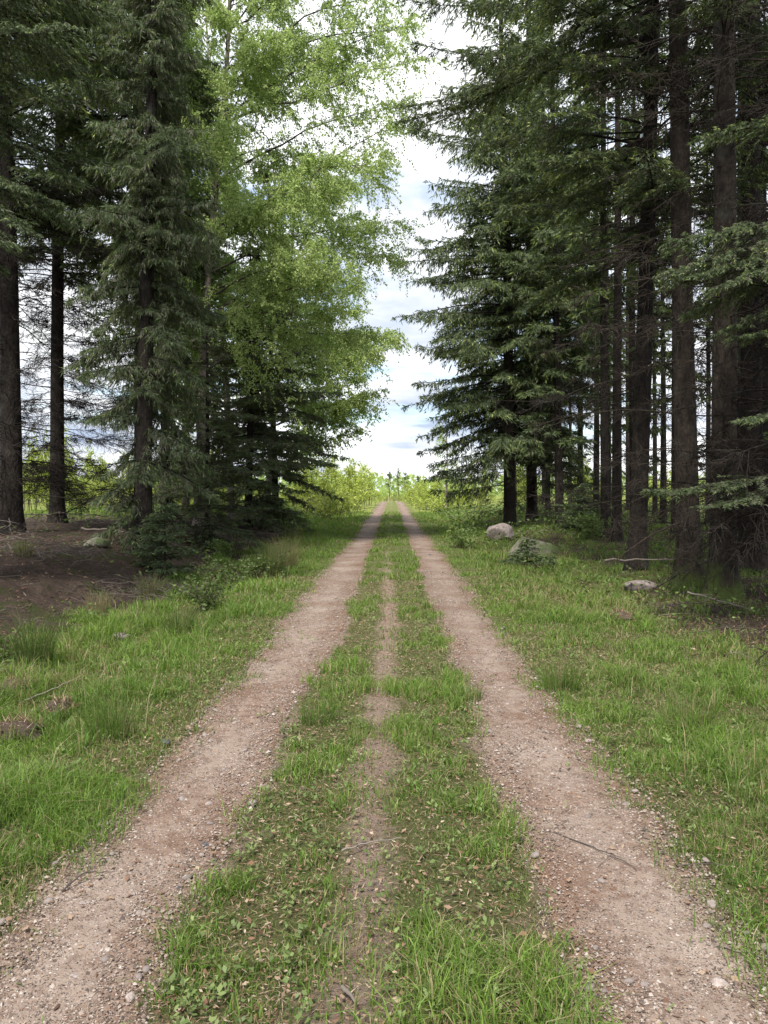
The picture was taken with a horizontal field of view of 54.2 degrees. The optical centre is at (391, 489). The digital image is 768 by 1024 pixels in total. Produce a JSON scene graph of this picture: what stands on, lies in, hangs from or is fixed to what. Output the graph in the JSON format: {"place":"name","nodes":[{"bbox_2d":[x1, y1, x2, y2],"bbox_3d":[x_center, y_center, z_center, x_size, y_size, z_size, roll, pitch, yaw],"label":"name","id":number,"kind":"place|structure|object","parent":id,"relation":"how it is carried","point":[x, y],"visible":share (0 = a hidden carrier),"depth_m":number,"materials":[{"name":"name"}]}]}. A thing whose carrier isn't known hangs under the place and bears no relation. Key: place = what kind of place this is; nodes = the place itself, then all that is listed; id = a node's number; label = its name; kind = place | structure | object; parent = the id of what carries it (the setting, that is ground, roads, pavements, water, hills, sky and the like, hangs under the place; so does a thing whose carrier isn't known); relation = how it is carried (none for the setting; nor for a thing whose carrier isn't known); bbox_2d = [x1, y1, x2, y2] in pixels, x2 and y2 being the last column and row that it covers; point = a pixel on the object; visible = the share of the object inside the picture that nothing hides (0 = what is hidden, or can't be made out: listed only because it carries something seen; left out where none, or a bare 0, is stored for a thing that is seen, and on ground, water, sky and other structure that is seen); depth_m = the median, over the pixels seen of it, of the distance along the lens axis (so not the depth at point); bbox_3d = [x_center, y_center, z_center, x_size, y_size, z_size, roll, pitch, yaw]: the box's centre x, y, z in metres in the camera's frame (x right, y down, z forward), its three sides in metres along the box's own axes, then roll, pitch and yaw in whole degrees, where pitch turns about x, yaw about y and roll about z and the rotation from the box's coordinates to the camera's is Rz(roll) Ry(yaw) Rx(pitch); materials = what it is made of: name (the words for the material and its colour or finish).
{"place":"outdoors","nodes":[
{"label":"outdoors","id":0,"kind":"place"},
{"bbox_2d":[0,502,386,1023],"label":"gravel track","id":1,"kind":"structure","parent":0,"point":[352,559],"depth_m":3.17,"materials":[{"name":"gravel"}]},
{"bbox_2d":[0,569,767,1023],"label":"gravel","id":2,"kind":"structure","parent":1,"relation":"on","point":[224,851],"depth_m":2.92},
{"bbox_2d":[0,491,767,1023],"bbox_3d":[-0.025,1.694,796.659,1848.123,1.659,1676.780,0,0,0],"label":"ground","id":3,"kind":"structure","parent":0,"point":[64,579],"depth_m":3.72,"materials":[{"name":"plant"}]},
{"bbox_2d":[0,672,36,697],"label":"earth clod","id":4,"kind":"object","parent":3,"relation":"on","point":[13,679],"visible":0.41,"depth_m":5.90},
{"bbox_2d":[4,537,40,556],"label":"grass tuft","id":5,"kind":"object","parent":3,"relation":"on","point":[19,548],"visible":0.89,"depth_m":11.39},
{"bbox_2d":[0,627,47,664],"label":"shrub","id":6,"kind":"object","parent":3,"relation":"on","point":[6,650],"visible":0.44,"depth_m":7.08,"materials":[{"name":"green plant"}]},
{"bbox_2d":[0,706,49,743],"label":"earth clod","id":7,"kind":"object","parent":3,"relation":"on","point":[26,724],"visible":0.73,"depth_m":4.72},
{"bbox_2d":[22,433,47,510],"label":"sapling","id":8,"kind":"object","parent":3,"relation":"on","point":[29,496],"visible":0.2,"depth_m":36.75,"materials":[{"name":"green plant"}]},
{"bbox_2d":[0,601,88,669],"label":"grass tuft","id":9,"kind":"object","parent":3,"relation":"on","point":[32,651],"visible":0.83,"depth_m":6.84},
{"bbox_2d":[0,519,105,561],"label":"brushwood heap","id":10,"kind":"object","parent":3,"relation":"on","point":[79,550],"visible":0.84,"depth_m":11.91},
{"bbox_2d":[41,691,81,716],"bbox_3d":[-2.299,1.494,5.233,0.304,0.219,0.362,0,0,-26],"label":"earth clod","id":11,"kind":"object","parent":3,"relation":"on","point":[56,703],"visible":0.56,"depth_m":5.17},
{"bbox_2d":[49,425,85,507],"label":"sapling","id":12,"kind":"object","parent":3,"relation":"on","point":[69,464],"visible":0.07,"depth_m":35.10,"materials":[{"name":"green plant"}]},
{"bbox_2d":[0,0,136,504],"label":"spruce tree","id":13,"kind":"object","parent":3,"relation":"on","point":[10,29],"visible":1,"depth_m":9.53,"materials":[{"name":"green plant"}]},
{"bbox_2d":[8,2,142,523],"bbox_3d":[-10.299,-12.007,23.388,6.952,26.678,6.841,0,0,-17],"label":"spruce tree","id":14,"kind":"object","parent":3,"relation":"on","point":[55,381],"visible":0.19,"depth_m":23.33,"materials":[{"name":"green plant"}]},
{"bbox_2d":[70,468,97,504],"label":"sapling","id":15,"kind":"object","parent":3,"relation":"on","point":[81,479],"visible":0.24,"depth_m":50.71,"materials":[{"name":"green plant"}]},
{"bbox_2d":[77,440,105,490],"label":"sapling","id":16,"kind":"object","parent":3,"relation":"on","point":[86,463],"visible":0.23,"depth_m":56.63,"materials":[{"name":"green plant"}]},
{"bbox_2d":[0,0,193,536],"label":"spruce tree","id":17,"kind":"object","parent":3,"relation":"on","point":[11,473],"visible":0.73,"depth_m":16.97,"materials":[{"name":"green plant"}]},
{"bbox_2d":[83,537,110,547],"bbox_3d":[-5.726,1.033,14.603,0.433,0.227,0.490,0,0,20],"label":"stone","id":18,"kind":"object","parent":3,"relation":"on","point":[95,541],"visible":0.82,"depth_m":14.44,"materials":[{"name":"stone"}]},
{"bbox_2d":[76,588,119,612],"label":"grass tuft","id":19,"kind":"object","parent":3,"relation":"on","point":[101,608],"visible":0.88,"depth_m":9.94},
{"bbox_2d":[84,457,116,505],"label":"sapling","id":20,"kind":"object","parent":3,"relation":"on","point":[101,483],"visible":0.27,"depth_m":43.08,"materials":[{"name":"green plant"}]},
{"bbox_2d":[62,682,155,744],"bbox_3d":[-1.719,1.369,4.594,0.544,0.368,0.568,0,0,10],"label":"grass tuft","id":21,"kind":"object","parent":3,"relation":"on","point":[102,724],"visible":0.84,"depth_m":4.55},
{"bbox_2d":[62,42,187,501],"bbox_3d":[-8.598,-9.843,25.043,4.633,22.312,4.488,0,0,-16],"label":"spruce tree","id":22,"kind":"object","parent":3,"relation":"on","point":[69,146],"visible":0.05,"depth_m":24.39,"materials":[{"name":"green plant"}]},
{"bbox_2d":[12,0,252,527],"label":"spruce tree","id":23,"kind":"object","parent":3,"relation":"on","point":[67,127],"visible":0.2,"depth_m":20.23,"materials":[{"name":"green plant"}]},
{"bbox_2d":[73,572,202,603],"bbox_3d":[-4.055,1.438,11.220,2.650,0.404,1.996,0,0,-15],"label":"brushwood heap","id":24,"kind":"object","parent":3,"relation":"on","point":[133,591],"visible":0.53,"depth_m":10.91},
{"bbox_2d":[57,0,233,550],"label":"spruce tree","id":25,"kind":"object","parent":3,"relation":"on","point":[151,190],"visible":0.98,"depth_m":14.95,"materials":[{"name":"green plant"}]},
{"bbox_2d":[128,570,171,598],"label":"grass tuft","id":26,"kind":"object","parent":3,"relation":"on","point":[151,589],"visible":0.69,"depth_m":11.07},
{"bbox_2d":[112,0,216,532],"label":"spruce tree","id":27,"kind":"object","parent":3,"relation":"on","point":[167,352],"visible":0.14,"depth_m":18.71,"materials":[{"name":"green plant"}]},
{"bbox_2d":[123,502,207,575],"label":"spruce sapling","id":28,"kind":"object","parent":3,"relation":"on","point":[153,559],"visible":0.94,"depth_m":13.35,"materials":[{"name":"green plant"}]},
{"bbox_2d":[125,595,209,636],"bbox_3d":[-2.371,1.369,7.972,0.927,0.545,0.787,0,0,0],"label":"grass tuft","id":29,"kind":"object","parent":3,"relation":"on","point":[192,622],"visible":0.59,"depth_m":7.96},
{"bbox_2d":[77,1,275,519],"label":"birch tree","id":30,"kind":"object","parent":3,"relation":"on","point":[194,40],"visible":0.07,"depth_m":27.32,"materials":[{"name":"green plant"}]},
{"bbox_2d":[169,567,242,613],"bbox_3d":[-2.415,1.329,9.758,0.720,0.647,0.846,0,0,38],"label":"shrub","id":31,"kind":"object","parent":3,"relation":"on","point":[206,597],"visible":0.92,"depth_m":9.73,"materials":[{"name":"green plant"}]},
{"bbox_2d":[152,316,272,551],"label":"spruce tree","id":32,"kind":"object","parent":3,"relation":"on","point":[218,437],"visible":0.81,"depth_m":18.35,"materials":[{"name":"green plant"}]},
{"bbox_2d":[204,537,240,558],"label":"shrub","id":33,"kind":"object","parent":3,"relation":"on","point":[222,550],"visible":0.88,"depth_m":17.23,"materials":[{"name":"green plant"}]},
{"bbox_2d":[190,549,256,588],"bbox_3d":[-2.737,1.302,12.393,1.153,0.788,0.969,0,0,0],"label":"shrub","id":34,"kind":"object","parent":3,"relation":"on","point":[237,570],"visible":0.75,"depth_m":12.33,"materials":[{"name":"green plant"}]},
{"bbox_2d":[177,246,340,535],"bbox_3d":[-4.656,-3.400,25.174,5.916,10.116,5.602,-1,-1,42],"label":"spruce tree","id":35,"kind":"object","parent":3,"relation":"on","point":[267,437],"visible":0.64,"depth_m":24.73,"materials":[{"name":"green plant"}]},
{"bbox_2d":[238,526,283,539],"bbox_3d":[-4.427,1.282,22.497,2.367,0.515,1.812,0,0,0],"label":"brushwood heap","id":36,"kind":"object","parent":3,"relation":"on","point":[267,534],"visible":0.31,"depth_m":22.41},
{"bbox_2d":[234,550,289,580],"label":"shrub","id":37,"kind":"object","parent":3,"relation":"on","point":[259,564],"visible":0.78,"depth_m":12.74,"materials":[{"name":"green plant"}]},
{"bbox_2d":[74,0,456,532],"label":"birch tree","id":38,"kind":"object","parent":3,"relation":"on","point":[271,70],"visible":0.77,"depth_m":19.48,"materials":[{"name":"green plant"}]},
{"bbox_2d":[245,536,304,579],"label":"grass tuft","id":39,"kind":"object","parent":3,"relation":"on","point":[276,567],"visible":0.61,"depth_m":12.87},
{"bbox_2d":[209,163,348,532],"bbox_3d":[-4.426,-5.340,27.477,5.634,14.452,5.335,-1,-1,0],"label":"spruce tree","id":40,"kind":"object","parent":3,"relation":"on","point":[309,417],"visible":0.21,"depth_m":27.40,"materials":[{"name":"green plant"}]},
{"bbox_2d":[259,533,318,572],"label":"grass tuft","id":41,"kind":"object","parent":3,"relation":"on","point":[293,562],"visible":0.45,"depth_m":13.54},
{"bbox_2d":[290,466,333,514],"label":"sapling","id":42,"kind":"object","parent":3,"relation":"on","point":[312,476],"visible":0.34,"depth_m":41.66,"materials":[{"name":"green plant"}]},
{"bbox_2d":[283,482,354,520],"bbox_3d":[-3.748,0.622,40.031,3.962,2.153,3.169,0,0,33],"label":"shrub","id":43,"kind":"object","parent":3,"relation":"on","point":[331,507],"visible":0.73,"depth_m":39.89,"materials":[{"name":"green plant"}]},
{"bbox_2d":[301,454,341,514],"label":"sapling","id":44,"kind":"object","parent":3,"relation":"on","point":[325,481],"visible":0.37,"depth_m":43.98,"materials":[{"name":"green plant"}]},
{"bbox_2d":[230,151,414,494],"bbox_3d":[-3.021,-6.570,31.527,7.222,15.590,6.679,0,0,-23],"label":"birch tree","id":45,"kind":"object","parent":3,"relation":"on","point":[337,409],"visible":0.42,"depth_m":31.31,"materials":[{"name":"green plant"}]},
{"bbox_2d":[292,695,352,726],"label":"grass tuft","id":46,"kind":"object","parent":3,"relation":"on","point":[318,715],"visible":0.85,"depth_m":4.78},
{"bbox_2d":[326,447,344,503],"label":"sapling","id":47,"kind":"object","parent":3,"relation":"on","point":[334,474],"visible":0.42,"depth_m":47.78,"materials":[{"name":"green plant"}]},
{"bbox_2d":[333,458,368,511],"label":"sapling","id":48,"kind":"object","parent":3,"relation":"on","point":[349,472],"visible":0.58,"depth_m":51.79,"materials":[{"name":"green plant"}]},
{"bbox_2d":[332,483,373,513],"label":"bush","id":49,"kind":"object","parent":3,"relation":"on","point":[357,498],"visible":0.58,"depth_m":45.88,"materials":[{"name":"green plant"}]},
{"bbox_2d":[336,464,374,508],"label":"sapling","id":50,"kind":"object","parent":3,"relation":"on","point":[340,472],"visible":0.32,"depth_m":57.84,"materials":[{"name":"green plant"}]},
{"bbox_2d":[25,470,705,497],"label":"treeline","id":51,"kind":"object","parent":3,"relation":"on","point":[380,479],"visible":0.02,"depth_m":248.77,"materials":[{"name":"plant"}]},
{"bbox_2d":[358,464,380,505],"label":"sapling","id":52,"kind":"object","parent":3,"relation":"on","point":[370,485],"visible":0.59,"depth_m":65.89,"materials":[{"name":"green plant"}]},
{"bbox_2d":[341,837,400,850],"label":"fallen twig","id":53,"kind":"object","parent":3,"relation":"on","point":[357,845],"visible":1,"depth_m":3.04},
{"bbox_2d":[0,503,767,1023],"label":"grass","id":54,"kind":"structure","parent":3,"relation":"on","point":[24,789],"depth_m":4.39,"materials":[{"name":"plant"}]},
{"bbox_2d":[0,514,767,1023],"bbox_3d":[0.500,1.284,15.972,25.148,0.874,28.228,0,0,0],"label":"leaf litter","id":55,"kind":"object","parent":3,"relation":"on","point":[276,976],"visible":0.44,"depth_m":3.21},
{"bbox_2d":[0,512,767,674],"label":"twig litter","id":56,"kind":"object","parent":3,"relation":"on","point":[271,542],"visible":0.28,"depth_m":12.89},
{"bbox_2d":[0,498,767,631],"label":"undergrowth","id":57,"kind":"object","parent":3,"relation":"on","point":[472,515],"visible":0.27,"depth_m":23.09,"materials":[{"name":"green plant"}]},
{"bbox_2d":[7,585,767,1023],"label":"ground weeds","id":58,"kind":"object","parent":3,"relation":"on","point":[225,969],"visible":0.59,"depth_m":3.00,"materials":[{"name":"green plant"}]},
{"bbox_2d":[401,481,419,502],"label":"sapling","id":59,"kind":"object","parent":3,"relation":"on","point":[409,487],"visible":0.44,"depth_m":79.70,"materials":[{"name":"green plant"}]},
{"bbox_2d":[410,477,440,509],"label":"sapling","id":60,"kind":"object","parent":3,"relation":"on","point":[427,489],"visible":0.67,"depth_m":54.73,"materials":[{"name":"green plant"}]},
{"bbox_2d":[412,491,455,512],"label":"shrub","id":61,"kind":"object","parent":3,"relation":"on","point":[435,503],"visible":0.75,"depth_m":48.02,"materials":[{"name":"green plant"}]},
{"bbox_2d":[432,424,480,507],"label":"tree","id":62,"kind":"object","parent":3,"relation":"on","point":[446,468],"visible":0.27,"depth_m":51.97,"materials":[{"name":"green plant"}]},
{"bbox_2d":[442,518,483,548],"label":"shrub","id":63,"kind":"object","parent":3,"relation":"on","point":[461,535],"visible":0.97,"depth_m":19.36,"materials":[{"name":"green plant"}]},
{"bbox_2d":[440,675,485,703],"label":"grass tuft","id":64,"kind":"object","parent":3,"relation":"on","point":[479,697],"visible":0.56,"depth_m":5.27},
{"bbox_2d":[454,480,479,509],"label":"sapling","id":65,"kind":"object","parent":3,"relation":"on","point":[459,503],"visible":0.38,"depth_m":51.93,"materials":[{"name":"green plant"}]},
{"bbox_2d":[470,476,495,507],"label":"sapling","id":66,"kind":"object","parent":3,"relation":"on","point":[479,501],"visible":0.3,"depth_m":55.84,"materials":[{"name":"green plant"}]},
{"bbox_2d":[390,0,594,527],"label":"spruce tree","id":67,"kind":"object","parent":3,"relation":"on","point":[472,352],"visible":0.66,"depth_m":27.36,"materials":[{"name":"green plant"}]},
{"bbox_2d":[485,523,513,540],"bbox_3d":[3.298,1.341,22.832,0.836,0.690,0.760,0,0,26],"label":"boulder","id":68,"kind":"object","parent":3,"relation":"on","point":[507,529],"visible":0.66,"depth_m":22.55,"materials":[{"name":"stone"}]},
{"bbox_2d":[516,464,537,498],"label":"sapling","id":69,"kind":"object","parent":3,"relation":"on","point":[520,485],"visible":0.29,"depth_m":58.61,"materials":[{"name":"green plant"}]},
{"bbox_2d":[500,538,559,566],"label":"spruce sapling","id":70,"kind":"object","parent":3,"relation":"on","point":[526,546],"visible":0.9,"depth_m":14.94,"materials":[{"name":"green plant"}]},
{"bbox_2d":[507,537,557,555],"bbox_3d":[3.215,1.430,17.201,1.130,0.734,0.811,0,0,-6],"label":"boulder","id":71,"kind":"object","parent":3,"relation":"on","point":[549,548],"visible":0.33,"depth_m":16.94,"materials":[{"name":"stone"}]},
{"bbox_2d":[450,0,625,523],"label":"spruce tree","id":72,"kind":"object","parent":3,"relation":"on","point":[531,501],"visible":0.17,"depth_m":30.07,"materials":[{"name":"green plant"}]},
{"bbox_2d":[476,7,630,528],"bbox_3d":[5.703,-8.998,26.601,5.721,21.250,5.984,-1,1,-29],"label":"spruce tree","id":73,"kind":"object","parent":3,"relation":"on","point":[536,329],"visible":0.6,"depth_m":26.27,"materials":[{"name":"green plant"}]},
{"bbox_2d":[523,318,583,514],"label":"spruce tree","id":74,"kind":"object","parent":3,"relation":"on","point":[550,459],"visible":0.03,"depth_m":39.91,"materials":[{"name":"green plant"}]},
{"bbox_2d":[530,651,598,692],"bbox_3d":[1.281,1.383,5.630,0.500,0.324,0.476,0,0,-36],"label":"grass tuft","id":75,"kind":"object","parent":3,"relation":"on","point":[558,683],"visible":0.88,"depth_m":5.62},
{"bbox_2d":[388,0,767,571],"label":"spruce tree","id":76,"kind":"object","parent":3,"relation":"on","point":[534,68],"visible":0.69,"depth_m":13.41,"materials":[{"name":"green plant"}]},
{"bbox_2d":[550,510,622,542],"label":"shrub","id":77,"kind":"object","parent":3,"relation":"on","point":[589,526],"visible":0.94,"depth_m":21.01,"materials":[{"name":"green plant"}]},
{"bbox_2d":[561,42,613,514],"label":"spruce tree","id":78,"kind":"object","parent":3,"relation":"on","point":[581,447],"visible":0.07,"depth_m":33.86,"materials":[{"name":"green plant"}]},
{"bbox_2d":[552,483,625,532],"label":"spruce sapling","id":79,"kind":"object","parent":3,"relation":"on","point":[572,513],"visible":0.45,"depth_m":23.32,"materials":[{"name":"green plant"}]},
{"bbox_2d":[563,80,627,515],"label":"spruce tree","id":80,"kind":"object","parent":3,"relation":"on","point":[596,438],"visible":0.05,"depth_m":35.34,"materials":[{"name":"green plant"}]},
{"bbox_2d":[548,1,659,537],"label":"spruce tree","id":81,"kind":"object","parent":3,"relation":"on","point":[604,446],"visible":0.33,"depth_m":21.94,"materials":[{"name":"green plant"}]},
{"bbox_2d":[571,141,636,522],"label":"spruce tree","id":82,"kind":"object","parent":3,"relation":"on","point":[611,384],"visible":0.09,"depth_m":28.30,"materials":[{"name":"green plant"}]},
{"bbox_2d":[542,0,675,542],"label":"spruce tree","id":83,"kind":"object","parent":3,"relation":"on","point":[617,438],"visible":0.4,"depth_m":20.40,"materials":[{"name":"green plant"}]},
{"bbox_2d":[607,607,635,621],"bbox_3d":[2.692,1.468,8.809,0.324,0.221,0.378,0,0,-25],"label":"earth clod","id":84,"kind":"object","parent":3,"relation":"on","point":[625,615],"visible":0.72,"depth_m":8.74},
{"bbox_2d":[609,138,657,515],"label":"spruce tree","id":85,"kind":"object","parent":3,"relation":"on","point":[627,441],"visible":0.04,"depth_m":39.95,"materials":[{"name":"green plant"}]},
{"bbox_2d":[508,0,767,591],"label":"spruce tree","id":86,"kind":"object","parent":3,"relation":"on","point":[685,431],"visible":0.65,"depth_m":11.29,"materials":[{"name":"green plant"}]},
{"bbox_2d":[583,0,694,498],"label":"spruce tree","id":87,"kind":"object","parent":3,"relation":"on","point":[633,352],"visible":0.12,"depth_m":25.54,"materials":[{"name":"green plant"}]},
{"bbox_2d":[624,580,656,590],"bbox_3d":[3.874,1.503,11.729,0.567,0.199,0.333,0,0,-11],"label":"boulder","id":88,"kind":"object","parent":3,"relation":"on","point":[631,586],"visible":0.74,"depth_m":11.61,"materials":[{"name":"stone"}]},
{"bbox_2d":[623,221,671,514],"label":"spruce tree","id":89,"kind":"object","parent":3,"relation":"on","point":[668,428],"visible":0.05,"depth_m":35.94,"materials":[{"name":"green plant"}]},
{"bbox_2d":[603,558,706,561],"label":"fallen branch","id":90,"kind":"object","parent":3,"relation":"on","point":[605,560],"visible":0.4,"depth_m":13.22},
{"bbox_2d":[558,0,767,603],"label":"spruce tree","id":91,"kind":"object","parent":3,"relation":"on","point":[724,360],"visible":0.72,"depth_m":10.09,"materials":[{"name":"green plant"}]},
{"bbox_2d":[622,153,704,523],"bbox_3d":[10.676,-6.163,30.127,3.334,15.663,3.329,0,0,-38],"label":"spruce tree","id":92,"kind":"object","parent":3,"relation":"on","point":[663,437],"visible":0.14,"depth_m":29.91,"materials":[{"name":"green plant"}]},
{"bbox_2d":[629,43,712,533],"bbox_3d":[9.226,-6.941,23.946,2.850,17.300,2.854,0,0,32],"label":"spruce tree","id":93,"kind":"object","parent":3,"relation":"on","point":[654,429],"visible":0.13,"depth_m":23.92,"materials":[{"name":"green plant"}]},
{"bbox_2d":[593,2,767,573],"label":"spruce tree","id":94,"kind":"object","parent":3,"relation":"on","point":[757,195],"visible":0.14,"depth_m":13.13,"materials":[{"name":"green plant"}]},
{"bbox_2d":[642,679,736,735],"bbox_3d":[1.814,1.382,4.691,0.533,0.350,0.637,0,0,0],"label":"grass tuft","id":95,"kind":"object","parent":3,"relation":"on","point":[692,709],"visible":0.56,"depth_m":4.61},
{"bbox_2d":[640,588,754,616],"bbox_3d":[3.907,1.427,9.419,1.425,0.374,1.055,0,0,0],"label":"brushwood heap","id":96,"kind":"object","parent":3,"relation":"on","point":[716,606],"visible":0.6,"depth_m":9.43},
{"bbox_2d":[635,0,767,667],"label":"spruce tree","id":97,"kind":"object","parent":3,"relation":"on","point":[753,260],"visible":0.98,"depth_m":8.38,"materials":[{"name":"green plant"}]},
{"bbox_2d":[692,3,712,525],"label":"spruce tree","id":98,"kind":"object","parent":3,"relation":"on","point":[708,407],"visible":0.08,"depth_m":27.96,"materials":[{"name":"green plant"}]},
{"bbox_2d":[691,9,741,533],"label":"spruce tree","id":99,"kind":"object","parent":3,"relation":"on","point":[739,202],"visible":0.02,"depth_m":23.99,"materials":[{"name":"green plant"}]},
{"bbox_2d":[693,14,767,528],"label":"spruce tree","id":100,"kind":"object","parent":3,"relation":"on","point":[738,220],"visible":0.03,"depth_m":18.93,"materials":[{"name":"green plant"}]},
{"bbox_2d":[708,50,767,521],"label":"spruce tree","id":101,"kind":"object","parent":3,"relation":"on","point":[766,155],"visible":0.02,"depth_m":15.31,"materials":[{"name":"green plant"}]},
{"bbox_2d":[11,0,767,490],"label":"sky","id":102,"kind":"structure","parent":0,"point":[393,445],"materials":[{"name":"white"}]},
{"bbox_2d":[397,502,767,1023],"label":"gravel track","id":103,"kind":"structure","parent":0,"point":[423,548],"depth_m":3.04,"materials":[{"name":"gravel"}]},
{"bbox_2d":[549,830,636,870],"bbox_3d":[0.794,1.477,3.083,0.136,0.026,0.432,0,0,-31],"label":"fallen twig","id":104,"kind":"object","parent":103,"relation":"on","point":[595,848],"visible":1,"depth_m":3.09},
{"bbox_2d":[710,977,729,988],"bbox_3d":[0.991,1.496,2.266,0.055,0.036,0.037,0,0,5],"label":"stone","id":105,"kind":"object","parent":103,"relation":"on","point":[715,981],"visible":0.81,"depth_m":2.26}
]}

